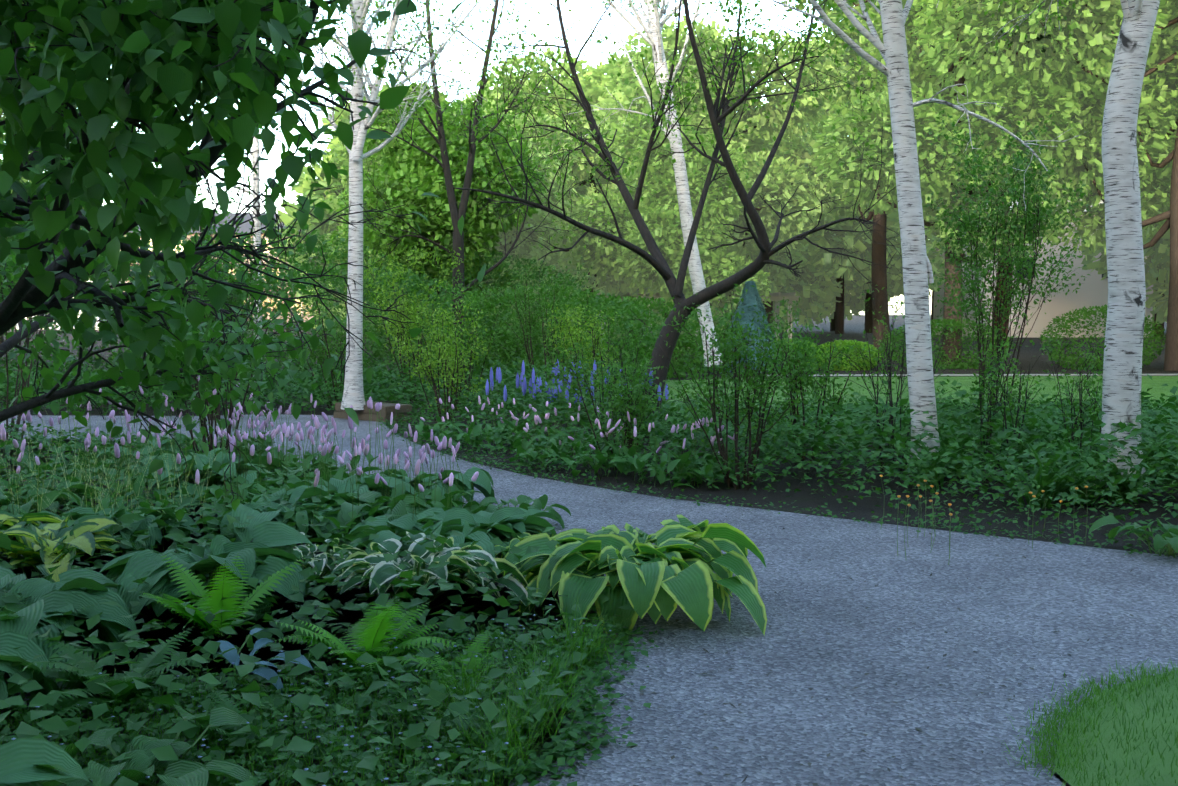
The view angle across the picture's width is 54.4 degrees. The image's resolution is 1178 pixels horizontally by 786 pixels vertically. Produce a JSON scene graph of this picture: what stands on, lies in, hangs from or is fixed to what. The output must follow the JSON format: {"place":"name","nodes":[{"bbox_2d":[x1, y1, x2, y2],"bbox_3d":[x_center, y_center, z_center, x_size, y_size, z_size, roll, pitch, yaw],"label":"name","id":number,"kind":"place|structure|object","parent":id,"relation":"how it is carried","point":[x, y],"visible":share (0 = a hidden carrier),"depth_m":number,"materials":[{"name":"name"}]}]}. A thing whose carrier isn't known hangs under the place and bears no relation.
{"place":"outdoors","nodes":[
{"label":"outdoors","id":0,"kind":"place"},
{"bbox_2d":[0,0,931,314],"label":"sky","id":1,"kind":"structure","parent":0,"point":[587,15],"materials":[{"name":"white"}]},
{"bbox_2d":[0,414,1177,785],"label":"gravel path","id":2,"kind":"structure","parent":0,"point":[784,724],"depth_m":5.30,"materials":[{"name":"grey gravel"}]},
{"bbox_2d":[293,531,529,610],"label":"variegated hosta","id":3,"kind":"object","parent":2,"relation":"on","point":[362,563],"visible":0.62,"depth_m":5.79,"materials":[{"name":"green plant"}]},
{"bbox_2d":[0,315,1177,554],"bbox_3d":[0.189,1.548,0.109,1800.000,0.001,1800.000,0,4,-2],"label":"ground","id":4,"kind":"structure","parent":0,"point":[864,507],"depth_m":10.38,"materials":[{"name":"soil"}]},
{"bbox_2d":[0,68,65,296],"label":"tree","id":5,"kind":"object","parent":4,"relation":"on","point":[1,142],"depth_m":23.22,"materials":[{"name":"green plant"}]},
{"bbox_2d":[0,2,80,229],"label":"tree","id":6,"kind":"object","parent":4,"relation":"on","point":[4,118],"depth_m":29.98,"materials":[{"name":"green plant"}]},
{"bbox_2d":[0,206,82,444],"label":"shrub","id":7,"kind":"object","parent":4,"relation":"on","point":[23,386],"depth_m":13.20,"materials":[{"name":"green plant"}]},
{"bbox_2d":[14,265,111,329],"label":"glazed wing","id":8,"kind":"structure","parent":4,"relation":"on","point":[80,313],"depth_m":106.23,"materials":[{"name":"white"}]},
{"bbox_2d":[0,105,133,343],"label":"tree","id":9,"kind":"object","parent":4,"relation":"on","point":[22,178],"depth_m":43.22,"materials":[{"name":"green plant"}]},
{"bbox_2d":[0,246,245,397],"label":"shrub","id":10,"kind":"object","parent":4,"relation":"on","point":[68,347],"visible":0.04,"depth_m":20.62,"materials":[{"name":"green plant"}]},
{"bbox_2d":[0,387,301,555],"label":"grass seedheads","id":11,"kind":"object","parent":4,"relation":"on","point":[99,480],"depth_m":8.22,"materials":[{"name":"plant"}]},
{"bbox_2d":[128,231,248,390],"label":"shrub","id":12,"kind":"object","parent":4,"relation":"on","point":[194,286],"depth_m":18.95,"materials":[{"name":"green plant"}]},
{"bbox_2d":[111,213,316,321],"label":"apartment building","id":13,"kind":"structure","parent":4,"relation":"on","point":[245,226],"depth_m":110.14,"materials":[{"name":"beige glass"}]},
{"bbox_2d":[95,185,333,455],"bbox_3d":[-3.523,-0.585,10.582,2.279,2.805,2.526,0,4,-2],"label":"shrub","id":14,"kind":"object","parent":4,"relation":"on","point":[235,292],"depth_m":10.64,"materials":[{"name":"green plant"}]},
{"bbox_2d":[0,0,485,523],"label":"tree","id":15,"kind":"object","parent":4,"relation":"on","point":[148,46],"depth_m":3.35,"materials":[{"name":"green plant"}]},
{"bbox_2d":[152,32,346,381],"bbox_3d":[-6.343,-7.771,22.619,5.292,15.947,6.116,3,5,35],"label":"birch tree","id":16,"kind":"object","parent":4,"relation":"on","point":[256,178],"depth_m":22.52,"materials":[{"name":"white plant"}]},
{"bbox_2d":[124,229,424,380],"bbox_3d":[-7.237,-2.023,26.708,7.170,3.629,4.179,0,4,-2],"label":"shrub","id":17,"kind":"object","parent":4,"relation":"on","point":[330,263],"visible":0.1,"depth_m":26.41,"materials":[{"name":"green plant"}]},
{"bbox_2d":[0,439,561,785],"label":"blue hosta","id":18,"kind":"object","parent":4,"relation":"on","point":[269,550],"visible":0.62,"depth_m":6.03,"materials":[{"name":"plant"}]},
{"bbox_2d":[0,465,570,785],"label":"green hosta","id":19,"kind":"object","parent":4,"relation":"on","point":[184,771],"visible":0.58,"depth_m":3.73,"materials":[{"name":"green plant"}]},
{"bbox_2d":[0,355,611,412],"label":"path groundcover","id":20,"kind":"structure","parent":4,"relation":"on","point":[383,393],"depth_m":18.39,"materials":[{"name":"green plant"}]},
{"bbox_2d":[0,417,663,785],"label":"groundcover bed","id":21,"kind":"object","parent":4,"relation":"on","point":[56,725],"visible":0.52,"depth_m":4.34,"materials":[{"name":"green plant"}]},
{"bbox_2d":[0,589,316,756],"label":"dark fern","id":22,"kind":"object","parent":21,"relation":"on","point":[73,677],"visible":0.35,"depth_m":4.33,"materials":[{"name":"green plant"}]},
{"bbox_2d":[142,628,313,693],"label":"blue-leaved plant","id":23,"kind":"object","parent":21,"relation":"on","point":[231,656],"visible":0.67,"depth_m":4.58,"materials":[{"name":"plant"}]},
{"bbox_2d":[11,604,611,785],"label":"small flowers","id":24,"kind":"object","parent":21,"relation":"on","point":[285,716],"visible":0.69,"depth_m":4.02,"materials":[{"name":"green plant"}]},
{"bbox_2d":[0,585,635,785],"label":"plants","id":25,"kind":"object","parent":21,"relation":"on","point":[527,712],"visible":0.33,"depth_m":4.19,"materials":[{"name":"green plant"}]},
{"bbox_2d":[140,555,495,701],"bbox_3d":[-1.186,0.976,5.049,1.964,0.412,0.837,2,5,32],"label":"bright fern","id":26,"kind":"object","parent":21,"relation":"on","point":[366,631],"visible":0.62,"depth_m":4.99,"materials":[{"name":"green plant"}]},
{"bbox_2d":[183,402,484,531],"bbox_3d":[-2.287,0.516,9.761,1.389,0.694,5.348,-3,5,-34],"label":"bistort","id":27,"kind":"object","parent":4,"relation":"on","point":[361,447],"depth_m":9.47,"materials":[{"name":"purple plant"}]},
{"bbox_2d":[282,273,386,408],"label":"shrub","id":28,"kind":"object","parent":4,"relation":"on","point":[319,348],"depth_m":18.31,"materials":[{"name":"green plant"}]},
{"bbox_2d":[197,263,495,392],"bbox_3d":[-5.094,-1.263,22.801,6.561,2.678,3.403,0,4,-2],"label":"shrub","id":29,"kind":"object","parent":4,"relation":"on","point":[316,270],"visible":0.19,"depth_m":22.41,"materials":[{"name":"green plant"}]},
{"bbox_2d":[334,401,411,422],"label":"stone block","id":30,"kind":"structure","parent":4,"relation":"on","point":[385,411],"depth_m":16.33,"materials":[{"name":"grey stone"}]},
{"bbox_2d":[264,0,493,409],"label":"birch tree","id":31,"kind":"object","parent":30,"relation":"on","point":[353,394],"depth_m":16.21,"materials":[{"name":"white plant"}]},
{"bbox_2d":[335,81,452,319],"bbox_3d":[-5.636,-5.602,37.535,5.133,9.066,5.171,0,4,-2],"label":"tree","id":32,"kind":"object","parent":4,"relation":"on","point":[343,157],"visible":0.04,"depth_m":36.41,"materials":[{"name":"green plant"}]},
{"bbox_2d":[363,233,466,401],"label":"shrub","id":33,"kind":"object","parent":4,"relation":"on","point":[405,303],"depth_m":20.04,"materials":[{"name":"green plant"}]},
{"bbox_2d":[378,290,493,426],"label":"yellow green shrub","id":34,"kind":"object","parent":4,"relation":"on","point":[450,363],"depth_m":15.63,"materials":[{"name":"plant"}]},
{"bbox_2d":[322,80,571,353],"bbox_3d":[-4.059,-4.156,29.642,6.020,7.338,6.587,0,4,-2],"label":"tree","id":35,"kind":"object","parent":4,"relation":"on","point":[415,176],"depth_m":27.91,"materials":[{"name":"green plant"}]},
{"bbox_2d":[274,0,643,392],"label":"dark tree","id":36,"kind":"object","parent":4,"relation":"on","point":[456,215],"depth_m":20.64,"materials":[{"name":"brown plant"}]},
{"bbox_2d":[407,264,518,409],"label":"shrub","id":37,"kind":"object","parent":4,"relation":"on","point":[464,298],"depth_m":18.21,"materials":[{"name":"green plant"}]},
{"bbox_2d":[363,250,599,374],"bbox_3d":[-2.802,-1.976,28.858,6.179,3.248,3.199,0,4,-2],"label":"shrub","id":38,"kind":"object","parent":4,"relation":"on","point":[505,266],"visible":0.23,"depth_m":28.42,"materials":[{"name":"green plant"}]},
{"bbox_2d":[424,110,592,360],"bbox_3d":[-3.044,-4.880,35.173,6.400,7.972,6.496,0,4,-2],"label":"tree","id":39,"kind":"object","parent":4,"relation":"on","point":[525,248],"depth_m":33.98,"materials":[{"name":"green plant"}]},
{"bbox_2d":[397,283,662,385],"bbox_3d":[-1.126,-1.150,23.942,5.786,2.291,3.204,0,4,-2],"label":"shrub","id":40,"kind":"object","parent":4,"relation":"on","point":[613,299],"visible":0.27,"depth_m":23.46,"materials":[{"name":"green plant"}]},
{"bbox_2d":[482,327,590,369],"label":"round shrub","id":41,"kind":"object","parent":4,"relation":"on","point":[519,351],"visible":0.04,"depth_m":29.96,"materials":[{"name":"green plant"}]},
{"bbox_2d":[479,250,620,392],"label":"shrub","id":42,"kind":"object","parent":4,"relation":"on","point":[527,309],"depth_m":20.43,"materials":[{"name":"green plant"}]},
{"bbox_2d":[473,48,669,335],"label":"tree","id":43,"kind":"object","parent":4,"relation":"on","point":[593,85],"depth_m":44.49,"materials":[{"name":"green plant"}]},
{"bbox_2d":[485,359,668,403],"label":"blue flowers","id":44,"kind":"object","parent":4,"relation":"on","point":[499,378],"visible":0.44,"depth_m":14.52,"materials":[{"name":"blue plant"}]},
{"bbox_2d":[0,380,1177,785],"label":"plant stems","id":45,"kind":"object","parent":4,"relation":"on","point":[432,598],"visible":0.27,"depth_m":8.13,"materials":[{"name":"green plant"}]},
{"bbox_2d":[0,510,119,582],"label":"variegated hosta","id":46,"kind":"object","parent":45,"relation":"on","point":[88,533],"visible":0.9,"depth_m":6.43,"materials":[{"name":"green plant"}]},
{"bbox_2d":[0,375,464,553],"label":"bistort","id":47,"kind":"object","parent":45,"relation":"on","point":[177,535],"depth_m":8.36,"materials":[{"name":"green plant"}]},
{"bbox_2d":[879,475,1087,515],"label":"small orange flowers","id":48,"kind":"object","parent":45,"relation":"on","point":[950,504],"visible":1,"depth_m":7.53,"materials":[{"name":"orange plant"}]},
{"bbox_2d":[409,396,772,488],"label":"pink flowers","id":49,"kind":"object","parent":4,"relation":"on","point":[641,461],"depth_m":11.07,"materials":[{"name":"plant"}]},
{"bbox_2d":[534,339,669,469],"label":"shrub","id":50,"kind":"object","parent":4,"relation":"on","point":[642,399],"depth_m":11.22,"materials":[{"name":"green plant"}]},
{"bbox_2d":[562,303,662,440],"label":"bare shrub","id":51,"kind":"object","parent":4,"relation":"on","point":[604,350],"depth_m":12.93,"materials":[{"name":"green plant"}]},
{"bbox_2d":[493,296,746,378],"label":"shrub","id":52,"kind":"object","parent":4,"relation":"on","point":[662,300],"visible":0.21,"depth_m":27.08,"materials":[{"name":"green plant"}]},
{"bbox_2d":[495,515,766,634],"bbox_3d":[0.130,0.902,6.239,1.513,0.565,2.173,0,4,-2],"label":"variegated hosta","id":53,"kind":"object","parent":4,"relation":"on","point":[654,586],"visible":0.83,"depth_m":5.67,"materials":[{"name":"green plant"}]},
{"bbox_2d":[531,0,762,366],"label":"birch tree","id":54,"kind":"object","parent":4,"relation":"on","point":[653,39],"depth_m":19.30,"materials":[{"name":"white plant"}]},
{"bbox_2d":[611,334,710,372],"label":"round shrub","id":55,"kind":"object","parent":4,"relation":"on","point":[692,347],"visible":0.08,"depth_m":29.81,"materials":[{"name":"green plant"}]},
{"bbox_2d":[560,105,771,361],"bbox_3d":[2.270,-4.636,33.594,6.199,7.754,5.477,0,4,-2],"label":"tree","id":56,"kind":"object","parent":4,"relation":"on","point":[659,213],"depth_m":32.56,"materials":[{"name":"green plant"}]},
{"bbox_2d":[419,0,971,437],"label":"dark tree","id":57,"kind":"object","parent":4,"relation":"on","point":[655,259],"depth_m":13.84,"materials":[{"name":"brown plant"}]},
{"bbox_2d":[595,292,799,351],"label":"pergola","id":58,"kind":"object","parent":4,"relation":"on","point":[779,296],"visible":0.17,"depth_m":46.09,"materials":[{"name":"brown wood"}]},
{"bbox_2d":[584,15,849,339],"bbox_3d":[4.639,-7.143,40.587,9.528,11.755,8.649,0,4,-2],"label":"tree","id":59,"kind":"object","parent":4,"relation":"on","point":[774,179],"depth_m":38.80,"materials":[{"name":"green plant"}]},
{"bbox_2d":[611,284,822,489],"bbox_3d":[1.244,-0.052,10.155,1.787,1.806,1.229,-2,4,-26],"label":"shrub","id":60,"kind":"object","parent":4,"relation":"on","point":[738,354],"depth_m":10.02,"materials":[{"name":"green plant"}]},
{"bbox_2d":[676,53,811,305],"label":"tree","id":61,"kind":"object","parent":4,"relation":"on","point":[776,270],"depth_m":55.80,"materials":[{"name":"green plant"}]},
{"bbox_2d":[718,281,786,373],"bbox_3d":[4.112,-1.639,29.166,2.034,2.421,2.014,0,4,-2],"label":"blue spruce","id":62,"kind":"object","parent":4,"relation":"on","point":[752,298],"depth_m":28.85,"materials":[{"name":"teal plant"}]},
{"bbox_2d":[377,358,1177,555],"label":"groundcover bed","id":63,"kind":"object","parent":4,"relation":"on","point":[843,432],"visible":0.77,"depth_m":10.46,"materials":[{"name":"green plant"}]},
{"bbox_2d":[705,0,1087,467],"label":"birch tree","id":64,"kind":"object","parent":63,"relation":"on","point":[916,263],"depth_m":10.43,"materials":[{"name":"white plant"}]},
{"bbox_2d":[955,0,1159,487],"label":"birch tree","id":65,"kind":"object","parent":63,"relation":"on","point":[1122,375],"depth_m":9.49,"materials":[{"name":"white plant"}]},
{"bbox_2d":[752,338,827,371],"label":"round shrub","id":66,"kind":"object","parent":4,"relation":"on","point":[793,344],"visible":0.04,"depth_m":30.30,"materials":[{"name":"green plant"}]},
{"bbox_2d":[756,297,864,465],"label":"shrub","id":67,"kind":"object","parent":4,"relation":"on","point":[813,359],"depth_m":11.57,"materials":[{"name":"green plant"}]},
{"bbox_2d":[811,339,881,370],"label":"round shrub","id":68,"kind":"object","parent":4,"relation":"on","point":[852,352],"visible":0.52,"depth_m":30.81,"materials":[{"name":"green plant"}]},
{"bbox_2d":[830,285,971,473],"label":"bare shrub","id":69,"kind":"object","parent":4,"relation":"on","point":[890,388],"depth_m":11.14,"materials":[{"name":"green plant"}]},
{"bbox_2d":[781,0,1027,351],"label":"tree","id":70,"kind":"object","parent":4,"relation":"on","point":[866,85],"depth_m":45.25,"materials":[{"name":"green plant"}]},
{"bbox_2d":[879,317,1013,368],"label":"round shrub","id":71,"kind":"object","parent":4,"relation":"on","point":[961,365],"visible":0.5,"depth_m":31.76,"materials":[{"name":"green plant"}]},
{"bbox_2d":[811,0,1143,365],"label":"tree","id":72,"kind":"object","parent":4,"relation":"on","point":[940,181],"depth_m":31.13,"materials":[{"name":"green plant"}]},
{"bbox_2d":[933,1,1076,348],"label":"pine tree","id":73,"kind":"object","parent":4,"relation":"on","point":[1006,330],"depth_m":46.02,"materials":[{"name":"plant"}]},
{"bbox_2d":[922,107,1091,430],"bbox_3d":[5.298,-1.496,14.481,2.630,4.076,2.410,0,4,-2],"label":"tall shrub","id":74,"kind":"object","parent":4,"relation":"on","point":[1015,198],"depth_m":14.41,"materials":[{"name":"green plant"}]},
{"bbox_2d":[948,331,1065,482],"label":"bare shrub","id":75,"kind":"object","parent":4,"relation":"on","point":[993,376],"depth_m":10.51,"materials":[{"name":"green plant"}]},
{"bbox_2d":[880,415,1177,509],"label":"plants","id":76,"kind":"object","parent":4,"relation":"on","point":[1123,489],"visible":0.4,"depth_m":9.38,"materials":[{"name":"green plant"}]},
{"bbox_2d":[933,189,1152,337],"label":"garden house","id":77,"kind":"structure","parent":4,"relation":"on","point":[1092,290],"depth_m":72.34,"materials":[{"name":"beige paint"}]},
{"bbox_2d":[909,0,1177,370],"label":"tree","id":78,"kind":"object","parent":4,"relation":"on","point":[1158,109],"depth_m":30.28,"materials":[{"name":"green plant"}]},
{"bbox_2d":[1040,336,1147,482],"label":"bare shrub","id":79,"kind":"object","parent":4,"relation":"on","point":[1099,372],"depth_m":10.08,"materials":[{"name":"green plant"}]},
{"bbox_2d":[1039,304,1165,369],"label":"round shrub","id":80,"kind":"object","parent":4,"relation":"on","point":[1102,310],"visible":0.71,"depth_m":31.18,"materials":[{"name":"green plant"}]},
{"bbox_2d":[1048,0,1177,231],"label":"tree","id":81,"kind":"object","parent":4,"relation":"on","point":[1174,49],"visible":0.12,"depth_m":34.41,"materials":[{"name":"green plant"}]},
{"bbox_2d":[1088,515,1177,552],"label":"hosta","id":82,"kind":"object","parent":4,"relation":"on","point":[1159,541],"visible":1,"depth_m":7.28,"materials":[{"name":"green plant"}]},
{"bbox_2d":[266,0,1170,340],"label":"treeline","id":83,"kind":"object","parent":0,"point":[816,288],"depth_m":69.83,"materials":[{"name":"green plant"}]},
{"bbox_2d":[538,376,1177,424],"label":"lawn","id":84,"kind":"structure","parent":0,"point":[1155,383],"depth_m":23.43,"materials":[{"name":"green plant"}]},
{"bbox_2d":[541,304,621,411],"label":"yellow green shrub","id":85,"kind":"object","parent":84,"relation":"on","point":[572,329],"depth_m":17.44,"materials":[{"name":"plant"}]},
{"bbox_2d":[766,374,1177,375],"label":"path","id":86,"kind":"structure","parent":0,"point":[976,374],"depth_m":28.19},
{"bbox_2d":[998,656,1177,785],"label":"lawn","id":87,"kind":"structure","parent":0,"point":[1118,755],"depth_m":4.07,"materials":[{"name":"green plant"}]},
{"bbox_2d":[1028,19,1175,54],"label":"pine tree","id":88,"kind":"object","parent":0,"point":[1043,50],"visible":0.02,"depth_m":49.48,"materials":[{"name":"green plant"}]}
]}

